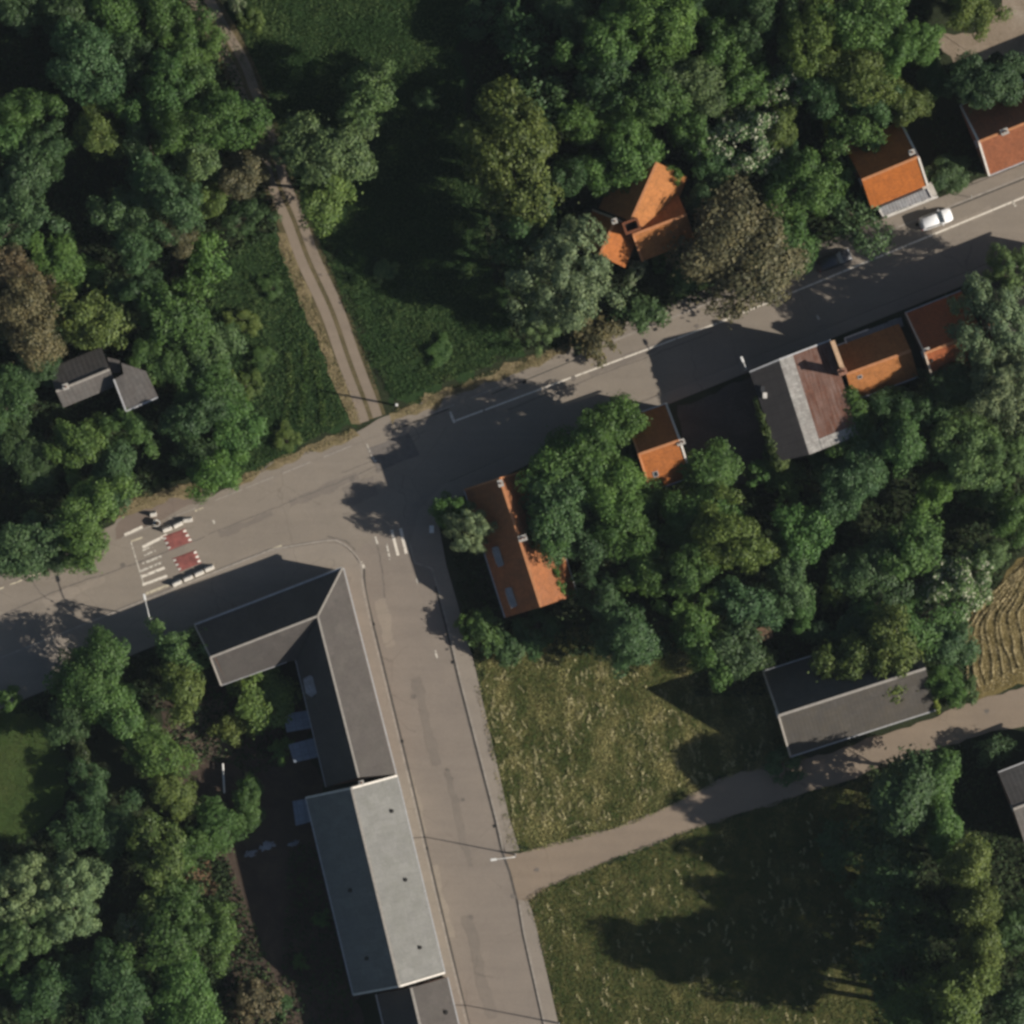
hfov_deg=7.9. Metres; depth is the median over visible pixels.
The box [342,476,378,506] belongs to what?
asphalt patch
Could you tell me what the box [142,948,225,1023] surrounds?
broadleaf tree
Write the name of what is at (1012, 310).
willow tree
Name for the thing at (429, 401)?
dry grass
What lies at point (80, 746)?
hedge
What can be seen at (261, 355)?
shrub
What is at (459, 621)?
shrub
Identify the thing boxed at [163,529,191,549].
speed cushion
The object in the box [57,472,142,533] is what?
broadleaf tree
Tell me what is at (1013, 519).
broadleaf tree
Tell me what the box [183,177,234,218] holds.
broadleaf tree
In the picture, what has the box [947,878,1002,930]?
poplar tree
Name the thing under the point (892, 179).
canopy house
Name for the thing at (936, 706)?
ivy
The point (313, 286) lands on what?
track
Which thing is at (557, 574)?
shrub
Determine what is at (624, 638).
conical tree
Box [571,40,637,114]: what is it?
broadleaf tree
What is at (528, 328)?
willow tree
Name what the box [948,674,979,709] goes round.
shrub
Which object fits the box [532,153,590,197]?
broadleaf tree
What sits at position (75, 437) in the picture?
broadleaf tree
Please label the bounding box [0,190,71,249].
broadleaf tree
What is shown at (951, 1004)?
poplar tree
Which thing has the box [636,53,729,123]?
broadleaf tree
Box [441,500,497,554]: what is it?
willow tree
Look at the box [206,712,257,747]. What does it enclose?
shrub
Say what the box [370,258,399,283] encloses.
shrub
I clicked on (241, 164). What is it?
broadleaf tree
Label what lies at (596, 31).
broadleaf tree
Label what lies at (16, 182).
broadleaf tree
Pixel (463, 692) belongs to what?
kerb
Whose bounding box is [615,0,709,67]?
broadleaf tree
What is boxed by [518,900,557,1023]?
footway
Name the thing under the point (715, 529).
broadleaf tree
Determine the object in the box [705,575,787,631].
broadleaf tree
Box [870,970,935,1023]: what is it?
poplar tree
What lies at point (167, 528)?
road barrier
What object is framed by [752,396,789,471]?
ivy
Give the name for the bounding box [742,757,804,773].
dry grass
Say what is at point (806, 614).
broadleaf tree
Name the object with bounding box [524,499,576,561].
broadleaf tree
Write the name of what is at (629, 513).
broadleaf tree
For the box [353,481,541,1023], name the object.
road
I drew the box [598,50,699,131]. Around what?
broadleaf tree
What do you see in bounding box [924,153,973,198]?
broadleaf tree
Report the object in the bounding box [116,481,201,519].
verge
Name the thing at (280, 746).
shrub
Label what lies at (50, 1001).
broadleaf tree
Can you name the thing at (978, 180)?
yard
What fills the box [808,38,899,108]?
broadleaf tree
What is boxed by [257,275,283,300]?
shrub
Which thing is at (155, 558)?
crossing marking
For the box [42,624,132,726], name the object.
broadleaf tree
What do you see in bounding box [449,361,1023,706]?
undergrowth
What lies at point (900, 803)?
poplar tree
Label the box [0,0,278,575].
undergrowth
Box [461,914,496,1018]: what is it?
asphalt patch
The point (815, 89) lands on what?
broadleaf tree
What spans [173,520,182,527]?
road barrier
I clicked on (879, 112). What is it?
broadleaf tree
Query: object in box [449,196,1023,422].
edge line marking
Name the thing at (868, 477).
broadleaf tree
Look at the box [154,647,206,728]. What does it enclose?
broadleaf tree
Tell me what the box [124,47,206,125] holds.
broadleaf tree
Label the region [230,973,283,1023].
shrub
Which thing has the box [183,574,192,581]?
road barrier
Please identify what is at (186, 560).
speed cushion
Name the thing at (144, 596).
street lamp
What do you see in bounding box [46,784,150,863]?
broadleaf tree
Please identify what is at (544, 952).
verge grass
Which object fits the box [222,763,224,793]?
garden rail
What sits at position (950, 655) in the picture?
broadleaf tree
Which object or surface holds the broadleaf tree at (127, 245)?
on the ground at (108, 753)
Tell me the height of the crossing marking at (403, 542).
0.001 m
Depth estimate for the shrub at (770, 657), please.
896.63 m
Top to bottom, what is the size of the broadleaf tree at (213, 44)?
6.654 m
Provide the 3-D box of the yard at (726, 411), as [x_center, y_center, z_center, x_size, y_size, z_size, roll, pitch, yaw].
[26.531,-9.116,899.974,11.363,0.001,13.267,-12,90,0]
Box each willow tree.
[0,850,78,926]
[0,893,58,970]
[32,848,111,944]
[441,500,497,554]
[504,213,636,334]
[520,286,561,358]
[943,271,1023,382]
[955,340,1023,436]
[969,423,1023,490]
[981,241,1023,291]
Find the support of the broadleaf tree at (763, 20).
on the undergrowth at (910, 65)
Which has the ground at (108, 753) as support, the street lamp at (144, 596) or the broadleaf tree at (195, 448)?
the broadleaf tree at (195, 448)
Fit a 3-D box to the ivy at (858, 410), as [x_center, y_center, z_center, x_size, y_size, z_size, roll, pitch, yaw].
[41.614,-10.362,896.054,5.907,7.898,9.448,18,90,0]
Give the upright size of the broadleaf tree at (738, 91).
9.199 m
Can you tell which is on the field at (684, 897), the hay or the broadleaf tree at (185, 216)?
the hay
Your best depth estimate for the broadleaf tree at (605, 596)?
893.45 m
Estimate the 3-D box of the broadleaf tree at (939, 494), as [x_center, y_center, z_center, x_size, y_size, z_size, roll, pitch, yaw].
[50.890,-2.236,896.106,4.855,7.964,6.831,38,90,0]
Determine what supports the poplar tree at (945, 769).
on the ground at (108, 753)
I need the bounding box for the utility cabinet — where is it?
[429,526,433,532]
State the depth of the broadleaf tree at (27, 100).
893.82 m
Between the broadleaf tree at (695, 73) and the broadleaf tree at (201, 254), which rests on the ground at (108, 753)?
the broadleaf tree at (201, 254)
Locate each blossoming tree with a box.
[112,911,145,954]
[227,0,246,16]
[624,259,647,287]
[688,104,786,176]
[757,61,809,110]
[914,543,996,622]
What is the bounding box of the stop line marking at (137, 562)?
[131,542,143,582]
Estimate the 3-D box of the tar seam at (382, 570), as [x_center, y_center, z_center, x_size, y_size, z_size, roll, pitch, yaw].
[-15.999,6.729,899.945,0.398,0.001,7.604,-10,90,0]
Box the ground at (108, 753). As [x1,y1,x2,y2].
[0,0,1023,1023]
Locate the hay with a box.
[484,655,866,1023]
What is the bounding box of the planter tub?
[153,519,160,526]
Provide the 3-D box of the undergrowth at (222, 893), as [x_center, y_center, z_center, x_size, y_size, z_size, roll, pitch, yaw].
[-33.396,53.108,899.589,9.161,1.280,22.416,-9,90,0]
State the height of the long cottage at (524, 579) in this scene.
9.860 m
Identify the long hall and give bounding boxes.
[292,775,445,995]
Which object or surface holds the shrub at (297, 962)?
on the yard at (261, 878)
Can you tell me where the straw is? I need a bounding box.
[963,564,1023,691]
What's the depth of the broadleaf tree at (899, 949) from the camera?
890.09 m
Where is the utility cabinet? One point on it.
(431, 529)
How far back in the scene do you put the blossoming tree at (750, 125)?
892.59 m
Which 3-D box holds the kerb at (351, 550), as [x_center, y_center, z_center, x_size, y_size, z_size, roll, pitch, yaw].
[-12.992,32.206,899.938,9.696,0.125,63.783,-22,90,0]
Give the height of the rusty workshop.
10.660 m
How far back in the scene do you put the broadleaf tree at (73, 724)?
895.52 m
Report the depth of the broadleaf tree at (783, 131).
893.50 m
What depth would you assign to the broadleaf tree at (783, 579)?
892.89 m
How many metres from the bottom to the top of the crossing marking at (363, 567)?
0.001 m
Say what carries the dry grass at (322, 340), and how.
on the verge at (338, 376)
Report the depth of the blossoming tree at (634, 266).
897.94 m
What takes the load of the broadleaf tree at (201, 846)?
on the ground at (108, 753)
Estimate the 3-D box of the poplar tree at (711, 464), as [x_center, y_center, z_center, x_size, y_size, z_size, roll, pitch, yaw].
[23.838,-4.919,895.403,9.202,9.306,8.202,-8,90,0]
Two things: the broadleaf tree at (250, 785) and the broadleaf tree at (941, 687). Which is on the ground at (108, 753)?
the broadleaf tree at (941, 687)
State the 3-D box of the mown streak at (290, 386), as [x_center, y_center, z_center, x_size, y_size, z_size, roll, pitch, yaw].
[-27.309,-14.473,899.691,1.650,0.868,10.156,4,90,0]
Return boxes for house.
[194,567,396,786]
[375,977,458,1023]
[631,403,687,488]
[844,123,937,218]
[905,290,983,381]
[960,79,1023,175]
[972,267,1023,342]
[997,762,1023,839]
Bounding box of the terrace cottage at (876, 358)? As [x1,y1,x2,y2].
[837,317,917,398]
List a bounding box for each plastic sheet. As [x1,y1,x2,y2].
[244,850,257,856]
[259,841,275,851]
[288,840,298,846]
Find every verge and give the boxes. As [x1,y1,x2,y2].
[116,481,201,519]
[237,429,358,485]
[277,232,360,423]
[389,344,574,425]
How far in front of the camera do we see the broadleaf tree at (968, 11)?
895.31 m
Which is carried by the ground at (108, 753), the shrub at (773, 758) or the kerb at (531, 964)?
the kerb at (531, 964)
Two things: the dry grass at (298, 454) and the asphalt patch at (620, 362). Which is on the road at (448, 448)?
the asphalt patch at (620, 362)
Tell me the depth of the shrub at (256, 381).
898.76 m
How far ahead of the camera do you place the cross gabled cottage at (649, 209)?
893.69 m
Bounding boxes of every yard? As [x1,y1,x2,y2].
[151,677,363,1023]
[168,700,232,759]
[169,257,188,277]
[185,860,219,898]
[677,378,770,485]
[938,0,1023,65]
[948,165,1018,193]
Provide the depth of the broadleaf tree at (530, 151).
887.13 m
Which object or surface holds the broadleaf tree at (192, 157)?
on the ground at (108, 753)
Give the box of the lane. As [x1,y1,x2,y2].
[505,687,1023,900]
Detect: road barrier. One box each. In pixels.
[150,511,156,516]
[162,525,171,532]
[172,579,181,586]
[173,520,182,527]
[183,517,192,522]
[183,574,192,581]
[194,569,203,576]
[204,564,214,571]
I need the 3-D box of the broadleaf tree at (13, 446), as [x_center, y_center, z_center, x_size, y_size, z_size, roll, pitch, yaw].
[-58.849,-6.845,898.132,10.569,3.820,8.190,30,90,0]
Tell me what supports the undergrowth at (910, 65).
on the ground at (108, 753)
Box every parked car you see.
[816,249,851,271]
[918,208,952,230]
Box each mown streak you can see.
[281,352,294,422]
[297,339,309,426]
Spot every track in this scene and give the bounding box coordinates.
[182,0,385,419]
[189,0,368,422]
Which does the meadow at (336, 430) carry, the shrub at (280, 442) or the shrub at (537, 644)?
the shrub at (280, 442)
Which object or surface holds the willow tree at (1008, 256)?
on the ground at (108, 753)
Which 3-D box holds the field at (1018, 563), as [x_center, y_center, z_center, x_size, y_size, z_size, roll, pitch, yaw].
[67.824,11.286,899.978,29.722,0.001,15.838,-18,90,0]
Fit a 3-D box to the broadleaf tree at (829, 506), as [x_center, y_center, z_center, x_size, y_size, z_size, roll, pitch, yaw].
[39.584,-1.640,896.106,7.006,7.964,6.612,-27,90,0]
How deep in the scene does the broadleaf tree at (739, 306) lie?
894.46 m
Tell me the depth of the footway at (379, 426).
899.97 m
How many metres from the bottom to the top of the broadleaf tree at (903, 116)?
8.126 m
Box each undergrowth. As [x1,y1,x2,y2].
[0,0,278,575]
[0,637,294,1023]
[198,857,285,1023]
[278,842,357,1023]
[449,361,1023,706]
[468,0,940,350]
[861,737,1023,1023]
[919,115,982,180]
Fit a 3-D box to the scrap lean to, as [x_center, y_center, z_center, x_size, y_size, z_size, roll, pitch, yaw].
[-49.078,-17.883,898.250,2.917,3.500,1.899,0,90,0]
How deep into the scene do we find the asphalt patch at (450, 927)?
899.95 m
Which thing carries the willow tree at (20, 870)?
on the ground at (108, 753)
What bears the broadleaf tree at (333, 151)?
on the meadow at (466, 376)
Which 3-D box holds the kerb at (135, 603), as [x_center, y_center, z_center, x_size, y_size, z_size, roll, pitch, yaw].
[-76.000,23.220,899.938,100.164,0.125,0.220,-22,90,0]
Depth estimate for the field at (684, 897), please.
899.98 m
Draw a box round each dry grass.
[126,483,201,508]
[240,429,358,484]
[279,236,359,420]
[395,342,571,414]
[525,887,548,913]
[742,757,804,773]
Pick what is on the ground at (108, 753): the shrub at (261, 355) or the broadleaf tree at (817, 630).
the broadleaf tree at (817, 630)
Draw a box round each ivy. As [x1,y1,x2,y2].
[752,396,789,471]
[825,385,877,459]
[931,686,940,714]
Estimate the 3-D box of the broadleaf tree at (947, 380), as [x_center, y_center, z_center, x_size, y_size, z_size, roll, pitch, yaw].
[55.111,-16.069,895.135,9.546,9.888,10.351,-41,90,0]
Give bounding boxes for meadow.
[201,228,356,475]
[227,0,525,407]
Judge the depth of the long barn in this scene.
893.61 m
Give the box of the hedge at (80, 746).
[52,717,92,796]
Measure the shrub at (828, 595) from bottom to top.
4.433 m
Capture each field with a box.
[474,621,807,847]
[529,779,886,1023]
[963,557,1023,700]
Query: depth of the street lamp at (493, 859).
893.29 m
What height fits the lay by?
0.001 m
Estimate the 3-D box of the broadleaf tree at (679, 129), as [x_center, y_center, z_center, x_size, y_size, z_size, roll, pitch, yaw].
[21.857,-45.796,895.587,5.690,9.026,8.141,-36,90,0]
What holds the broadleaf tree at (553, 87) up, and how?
on the ground at (108, 753)
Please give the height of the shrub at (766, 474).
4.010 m
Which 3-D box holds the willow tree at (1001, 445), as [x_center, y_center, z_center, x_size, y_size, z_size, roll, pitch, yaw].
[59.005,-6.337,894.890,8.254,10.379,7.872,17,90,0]
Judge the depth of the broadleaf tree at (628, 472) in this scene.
890.05 m
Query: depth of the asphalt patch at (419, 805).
899.95 m
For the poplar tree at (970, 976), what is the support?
on the ground at (108, 753)
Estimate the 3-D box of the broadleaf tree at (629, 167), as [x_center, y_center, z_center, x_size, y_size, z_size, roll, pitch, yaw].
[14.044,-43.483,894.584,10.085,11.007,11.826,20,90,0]
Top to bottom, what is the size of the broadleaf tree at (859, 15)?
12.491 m
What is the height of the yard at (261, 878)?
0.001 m
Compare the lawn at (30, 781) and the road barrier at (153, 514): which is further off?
the lawn at (30, 781)
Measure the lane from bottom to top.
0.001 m
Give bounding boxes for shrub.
[0,685,22,712]
[0,958,17,989]
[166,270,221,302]
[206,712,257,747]
[222,309,262,340]
[230,367,264,401]
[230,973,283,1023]
[235,6,265,38]
[247,345,278,372]
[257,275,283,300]
[267,735,294,766]
[271,994,294,1017]
[272,420,302,453]
[292,953,309,972]
[309,908,332,928]
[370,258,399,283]
[410,86,440,110]
[424,330,454,368]
[452,610,477,640]
[466,601,506,658]
[479,627,525,671]
[511,608,563,662]
[553,568,572,598]
[569,308,626,368]
[610,293,671,336]
[652,252,670,273]
[666,165,683,185]
[743,446,778,489]
[751,645,779,668]
[764,456,811,511]
[764,744,807,786]
[820,576,847,610]
[822,117,841,135]
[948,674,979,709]
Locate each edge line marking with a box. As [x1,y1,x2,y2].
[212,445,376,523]
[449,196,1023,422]
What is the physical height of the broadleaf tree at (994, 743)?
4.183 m
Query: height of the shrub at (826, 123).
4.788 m
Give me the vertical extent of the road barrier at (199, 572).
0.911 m
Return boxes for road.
[0,178,1023,656]
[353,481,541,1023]
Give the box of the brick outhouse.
[756,626,772,642]
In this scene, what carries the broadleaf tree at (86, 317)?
on the ground at (108, 753)
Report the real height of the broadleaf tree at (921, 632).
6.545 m
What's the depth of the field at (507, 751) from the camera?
899.98 m
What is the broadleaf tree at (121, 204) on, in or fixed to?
on the ground at (108, 753)
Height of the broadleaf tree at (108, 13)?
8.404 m
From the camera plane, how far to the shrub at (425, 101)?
897.94 m
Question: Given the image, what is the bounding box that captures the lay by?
[115,490,212,539]
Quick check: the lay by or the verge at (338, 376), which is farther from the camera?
the verge at (338, 376)
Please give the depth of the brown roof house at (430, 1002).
893.61 m
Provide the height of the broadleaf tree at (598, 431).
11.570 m
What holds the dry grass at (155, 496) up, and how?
on the verge at (161, 499)
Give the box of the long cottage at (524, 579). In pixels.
[464,469,575,617]
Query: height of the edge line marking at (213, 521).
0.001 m
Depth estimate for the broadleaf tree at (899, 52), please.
891.02 m
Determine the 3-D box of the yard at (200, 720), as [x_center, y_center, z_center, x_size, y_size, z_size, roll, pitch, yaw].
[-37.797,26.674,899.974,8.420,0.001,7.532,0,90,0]
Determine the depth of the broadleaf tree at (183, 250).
894.63 m
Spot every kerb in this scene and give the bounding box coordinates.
[0,549,270,658]
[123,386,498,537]
[270,539,466,1023]
[409,542,503,848]
[519,904,544,1023]
[602,176,1023,344]
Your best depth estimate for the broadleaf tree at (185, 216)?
891.15 m
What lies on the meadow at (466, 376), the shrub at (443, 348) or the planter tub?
the shrub at (443, 348)
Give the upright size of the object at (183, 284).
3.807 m
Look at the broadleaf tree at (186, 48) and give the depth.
893.17 m
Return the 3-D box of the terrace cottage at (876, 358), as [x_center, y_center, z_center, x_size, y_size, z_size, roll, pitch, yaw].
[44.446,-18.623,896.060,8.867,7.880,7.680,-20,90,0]
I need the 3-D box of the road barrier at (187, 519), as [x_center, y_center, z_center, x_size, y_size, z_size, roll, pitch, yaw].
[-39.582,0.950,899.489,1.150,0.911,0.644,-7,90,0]
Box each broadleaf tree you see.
[0,0,45,38]
[0,87,68,128]
[0,123,35,160]
[0,131,54,217]
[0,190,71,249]
[0,243,62,301]
[0,268,66,372]
[0,362,36,435]
[0,414,62,496]
[0,507,64,581]
[9,957,90,1023]
[11,333,63,392]
[19,117,78,182]
[23,230,106,296]
[26,0,92,39]
[36,539,83,579]
[41,412,116,487]
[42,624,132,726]
[44,697,94,749]
[45,15,140,105]
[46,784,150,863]
[48,279,139,350]
[51,507,111,574]
[51,941,99,984]
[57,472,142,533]
[64,756,111,825]
[72,100,126,161]
[74,936,153,1023]
[79,62,152,123]
[85,0,145,55]
[85,182,160,236]
[89,437,136,517]
[90,25,163,87]
[94,405,160,458]
[94,660,151,746]
[105,267,164,312]
[108,217,162,277]
[113,878,215,975]
[116,96,165,171]
[120,705,201,783]
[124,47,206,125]
[124,136,186,206]
[124,322,167,383]
[125,809,195,919]
[132,280,215,356]
[136,0,217,45]
[138,165,210,244]
[140,20,204,97]
[142,340,197,391]
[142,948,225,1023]
[143,616,212,672]
[144,758,196,825]
[148,93,221,156]
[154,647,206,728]
[155,217,200,259]
[156,394,229,444]
[168,425,226,486]
[171,824,211,872]
[172,118,227,188]
[172,351,248,421]
[173,44,241,108]
[182,225,232,284]
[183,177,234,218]
[183,316,247,377]
[184,431,249,504]
[188,895,242,977]
[189,18,230,69]
[189,83,274,151]
[189,792,249,860]
[211,395,268,464]
[217,134,280,212]
[221,196,283,236]
[225,665,302,738]
[231,771,265,832]
[263,110,379,187]
[298,154,365,238]
[334,55,400,130]
[427,489,466,530]
[451,73,578,228]
[484,171,557,269]
[487,0,562,88]
[496,65,572,140]
[514,423,628,500]
[518,449,605,569]
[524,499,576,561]
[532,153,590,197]
[534,0,593,47]
[549,96,608,149]
[552,0,647,72]
[559,146,630,196]
[564,508,613,575]
[567,389,651,465]
[568,564,619,641]
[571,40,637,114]
[576,448,646,524]
[584,106,674,194]
[587,486,659,564]
[593,399,650,457]
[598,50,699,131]
[610,545,669,597]
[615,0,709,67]
[627,465,669,523]
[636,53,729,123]
[646,529,728,601]
[650,580,721,628]
[655,484,743,545]
[663,174,813,311]
[665,252,709,297]
[666,107,714,158]
[668,618,732,693]
[674,0,727,45]
[680,137,742,181]
[681,171,734,217]
[686,481,780,574]
[694,9,768,83]
[696,266,766,329]
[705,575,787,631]
[705,614,767,680]
[715,59,773,110]
[719,0,799,60]
[757,139,802,191]
[762,146,855,224]
[763,103,798,157]
[765,538,815,620]
[767,499,835,567]
[770,204,822,277]
[776,0,840,79]
[780,587,815,634]
[793,63,847,120]
[799,578,917,649]
[801,449,845,486]
[807,0,909,58]
[807,478,865,531]
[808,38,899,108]
[808,623,889,681]
[818,425,893,512]
[821,112,891,172]
[826,524,902,603]
[829,187,894,260]
[831,64,910,128]
[845,911,959,1007]
[850,585,968,662]
[862,384,935,427]
[862,601,923,704]
[876,17,950,82]
[878,504,944,583]
[883,76,935,130]
[907,381,963,438]
[912,468,956,515]
[913,57,961,101]
[913,358,1006,410]
[920,620,984,669]
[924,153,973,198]
[924,662,966,708]
[928,408,998,495]
[939,49,1023,112]
[944,466,1009,532]
[945,0,1015,41]
[957,537,1010,573]
[971,731,1021,768]
[985,958,1023,1023]
[991,488,1023,548]
[994,891,1023,955]
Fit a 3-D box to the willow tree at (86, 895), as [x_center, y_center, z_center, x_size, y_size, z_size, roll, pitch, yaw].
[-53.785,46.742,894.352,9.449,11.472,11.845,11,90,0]
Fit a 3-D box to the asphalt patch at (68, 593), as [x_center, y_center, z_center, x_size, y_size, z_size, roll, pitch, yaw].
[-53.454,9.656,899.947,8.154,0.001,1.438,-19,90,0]
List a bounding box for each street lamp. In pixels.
[143,594,152,619]
[490,854,515,860]
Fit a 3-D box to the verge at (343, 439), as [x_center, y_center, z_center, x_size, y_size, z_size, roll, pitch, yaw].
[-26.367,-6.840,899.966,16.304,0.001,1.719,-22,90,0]
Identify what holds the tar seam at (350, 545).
on the road at (448, 448)
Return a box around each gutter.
[363,568,469,1023]
[393,408,448,430]
[434,587,543,1023]
[491,360,572,393]
[950,178,1023,208]
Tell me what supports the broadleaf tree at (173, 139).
on the ground at (108, 753)
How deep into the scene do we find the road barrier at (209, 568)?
899.62 m
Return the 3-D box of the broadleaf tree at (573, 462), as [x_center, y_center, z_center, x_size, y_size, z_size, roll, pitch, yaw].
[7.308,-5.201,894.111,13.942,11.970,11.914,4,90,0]
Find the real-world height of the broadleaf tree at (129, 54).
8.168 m
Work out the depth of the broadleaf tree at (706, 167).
893.94 m
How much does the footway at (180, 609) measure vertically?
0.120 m
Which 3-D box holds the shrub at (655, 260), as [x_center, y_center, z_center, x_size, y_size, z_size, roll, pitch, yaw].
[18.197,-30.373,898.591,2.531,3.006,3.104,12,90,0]
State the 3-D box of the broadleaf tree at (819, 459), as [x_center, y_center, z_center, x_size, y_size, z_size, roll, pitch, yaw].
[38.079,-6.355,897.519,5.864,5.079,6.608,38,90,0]
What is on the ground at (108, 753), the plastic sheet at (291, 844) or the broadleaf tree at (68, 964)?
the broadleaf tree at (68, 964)
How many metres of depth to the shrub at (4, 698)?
897.91 m
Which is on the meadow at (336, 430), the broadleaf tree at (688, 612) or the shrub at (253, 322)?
the shrub at (253, 322)
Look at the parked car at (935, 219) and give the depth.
898.70 m
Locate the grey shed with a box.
[49,347,157,411]
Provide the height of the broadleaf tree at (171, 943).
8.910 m
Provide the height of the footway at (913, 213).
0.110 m
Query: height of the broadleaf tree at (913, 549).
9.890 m
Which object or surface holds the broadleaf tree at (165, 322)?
on the ground at (108, 753)
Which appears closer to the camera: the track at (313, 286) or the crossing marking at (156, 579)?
the crossing marking at (156, 579)
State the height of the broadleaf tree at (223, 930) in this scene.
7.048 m
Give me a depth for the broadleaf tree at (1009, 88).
892.35 m
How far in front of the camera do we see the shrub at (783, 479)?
896.76 m
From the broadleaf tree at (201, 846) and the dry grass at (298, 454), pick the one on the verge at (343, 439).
the dry grass at (298, 454)
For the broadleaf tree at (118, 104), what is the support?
on the ground at (108, 753)
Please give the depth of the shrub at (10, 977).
897.34 m
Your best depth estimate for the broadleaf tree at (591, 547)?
892.48 m
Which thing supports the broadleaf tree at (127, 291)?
on the ground at (108, 753)
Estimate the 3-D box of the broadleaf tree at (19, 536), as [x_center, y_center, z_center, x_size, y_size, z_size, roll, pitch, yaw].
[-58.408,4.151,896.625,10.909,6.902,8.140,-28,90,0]
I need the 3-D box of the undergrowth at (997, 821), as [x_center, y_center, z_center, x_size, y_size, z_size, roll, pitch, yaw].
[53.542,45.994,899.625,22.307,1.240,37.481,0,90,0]
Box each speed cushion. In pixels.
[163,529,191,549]
[172,550,200,571]
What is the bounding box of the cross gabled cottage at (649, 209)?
[577,158,694,266]
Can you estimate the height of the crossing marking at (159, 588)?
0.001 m
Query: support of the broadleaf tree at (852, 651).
on the ground at (108, 753)
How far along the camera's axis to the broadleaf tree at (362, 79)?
891.01 m
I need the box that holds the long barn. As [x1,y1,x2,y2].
[762,641,935,757]
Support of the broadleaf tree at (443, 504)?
on the ground at (108, 753)
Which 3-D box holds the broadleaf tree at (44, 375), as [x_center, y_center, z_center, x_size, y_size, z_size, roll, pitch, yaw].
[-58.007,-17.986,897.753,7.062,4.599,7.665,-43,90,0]
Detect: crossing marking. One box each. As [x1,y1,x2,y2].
[124,526,166,547]
[131,537,168,594]
[141,547,162,571]
[142,567,166,585]
[357,536,437,658]
[390,528,407,555]
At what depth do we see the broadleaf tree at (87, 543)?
894.12 m
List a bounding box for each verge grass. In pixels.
[183,0,262,184]
[218,17,306,220]
[312,225,383,401]
[474,686,510,838]
[532,912,563,1022]
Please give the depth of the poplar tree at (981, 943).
883.15 m
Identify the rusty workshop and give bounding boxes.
[749,339,857,460]
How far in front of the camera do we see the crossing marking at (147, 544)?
899.94 m
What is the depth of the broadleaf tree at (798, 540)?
892.56 m
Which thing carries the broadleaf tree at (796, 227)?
on the ground at (108, 753)
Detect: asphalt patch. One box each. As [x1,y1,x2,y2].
[42,576,104,606]
[218,511,272,537]
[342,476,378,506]
[367,433,418,469]
[375,598,395,647]
[408,770,426,833]
[411,676,440,765]
[430,864,454,937]
[444,771,473,867]
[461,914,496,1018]
[491,383,540,411]
[587,344,657,376]
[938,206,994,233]
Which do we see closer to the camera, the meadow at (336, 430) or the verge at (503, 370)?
the verge at (503, 370)
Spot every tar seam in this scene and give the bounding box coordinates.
[0,536,204,616]
[32,579,110,611]
[208,459,392,534]
[327,536,355,550]
[340,427,419,472]
[366,431,424,458]
[374,538,384,597]
[508,331,712,409]
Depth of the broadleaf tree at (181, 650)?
892.52 m
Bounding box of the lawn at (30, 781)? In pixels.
[0,704,68,841]
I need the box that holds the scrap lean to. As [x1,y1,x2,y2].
[107,357,120,372]
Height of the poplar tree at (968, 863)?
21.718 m
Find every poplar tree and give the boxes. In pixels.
[675,436,745,493]
[862,744,938,852]
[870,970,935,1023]
[878,409,931,479]
[911,968,982,1023]
[919,744,962,803]
[922,793,969,865]
[935,831,993,891]
[941,956,1002,1000]
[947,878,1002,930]
[952,918,1011,974]
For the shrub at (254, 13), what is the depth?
897.86 m
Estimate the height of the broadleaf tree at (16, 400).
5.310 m
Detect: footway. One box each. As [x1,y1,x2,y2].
[0,347,573,585]
[0,542,468,1023]
[410,251,1021,851]
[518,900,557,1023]
[602,164,1023,343]
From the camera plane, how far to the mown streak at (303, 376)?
899.72 m
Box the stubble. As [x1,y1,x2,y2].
[967,561,1023,693]
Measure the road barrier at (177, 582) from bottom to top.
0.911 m
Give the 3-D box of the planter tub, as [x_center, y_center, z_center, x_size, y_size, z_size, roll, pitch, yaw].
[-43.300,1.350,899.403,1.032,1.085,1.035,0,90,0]
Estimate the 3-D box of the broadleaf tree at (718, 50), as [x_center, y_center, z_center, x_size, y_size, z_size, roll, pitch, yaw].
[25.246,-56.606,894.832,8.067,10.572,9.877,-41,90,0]
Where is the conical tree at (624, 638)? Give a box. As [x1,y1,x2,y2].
[591,590,671,684]
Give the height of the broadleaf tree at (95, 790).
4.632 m
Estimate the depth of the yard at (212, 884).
899.97 m
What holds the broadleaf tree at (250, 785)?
on the yard at (261, 878)

